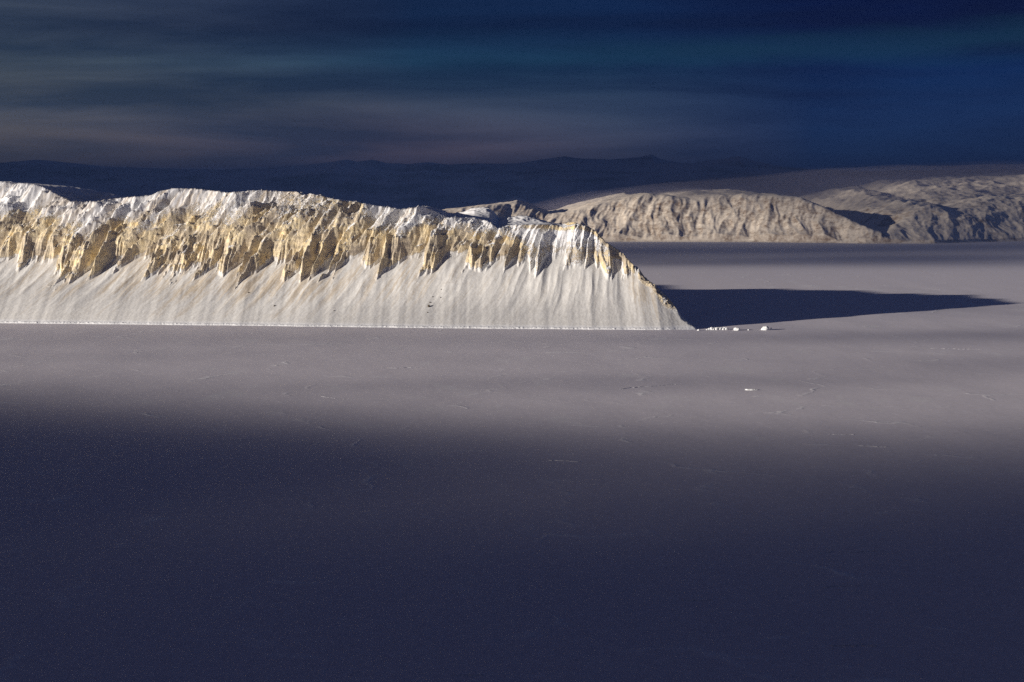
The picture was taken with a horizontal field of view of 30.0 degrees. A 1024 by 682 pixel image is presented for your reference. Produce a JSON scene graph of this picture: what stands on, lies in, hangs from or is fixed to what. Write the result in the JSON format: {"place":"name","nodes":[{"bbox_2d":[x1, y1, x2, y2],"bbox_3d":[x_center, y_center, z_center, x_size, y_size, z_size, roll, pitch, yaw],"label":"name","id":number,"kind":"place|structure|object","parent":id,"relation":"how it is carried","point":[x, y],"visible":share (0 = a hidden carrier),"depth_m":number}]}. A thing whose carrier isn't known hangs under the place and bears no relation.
{"place":"outdoors","nodes":[
{"label":"outdoors","id":0,"kind":"place"},
{"bbox_2d":[0,241,1023,681],"bbox_3d":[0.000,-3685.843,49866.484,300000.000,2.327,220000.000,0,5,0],"label":"sea ice","id":1,"kind":"structure","parent":0,"point":[446,511],"depth_m":3107.61},
{"bbox_2d":[0,181,696,329],"bbox_3d":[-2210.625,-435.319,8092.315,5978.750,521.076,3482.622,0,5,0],"label":"headland","id":2,"kind":"structure","parent":1,"relation":"on","point":[171,256],"depth_m":6835.89},
{"bbox_2d":[452,674,482,675],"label":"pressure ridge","id":3,"kind":"structure","parent":1,"relation":"on","point":[468,675],"depth_m":1938.40},
{"bbox_2d":[683,599,712,600],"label":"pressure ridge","id":4,"kind":"structure","parent":1,"relation":"on","point":[699,600],"depth_m":2284.35},
{"bbox_2d":[706,327,729,329],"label":"ice rubble","id":5,"kind":"object","parent":1,"relation":"on","point":[718,328],"visible":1,"depth_m":6428.15},
{"bbox_2d":[824,584,870,587],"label":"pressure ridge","id":6,"kind":"structure","parent":1,"relation":"on","point":[842,586],"depth_m":2363.01},
{"bbox_2d":[832,644,875,646],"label":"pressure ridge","id":7,"kind":"structure","parent":1,"relation":"on","point":[847,645],"depth_m":2062.85},
{"bbox_2d":[849,550,882,552],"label":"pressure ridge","id":8,"kind":"structure","parent":1,"relation":"on","point":[865,551],"depth_m":2584.99},
{"bbox_2d":[0,160,1023,209],"bbox_3d":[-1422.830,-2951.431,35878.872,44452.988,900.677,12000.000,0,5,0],"label":"mountains","id":9,"kind":"structure","parent":0,"point":[413,185],"depth_m":33092.12},
{"bbox_2d":[0,0,1023,170],"label":"sky","id":10,"kind":"structure","parent":0,"point":[860,85]},
{"bbox_2d":[522,154,803,168],"bbox_3d":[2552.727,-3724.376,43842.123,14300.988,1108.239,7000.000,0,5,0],"label":"distant mountains","id":11,"kind":"structure","parent":0,"point":[731,161],"depth_m":43287.38},
{"bbox_2d":[443,171,1023,243],"bbox_3d":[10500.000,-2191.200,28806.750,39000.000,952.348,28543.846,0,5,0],"label":"hills","id":12,"kind":"structure","parent":0,"point":[935,209],"depth_m":16159.53}
]}

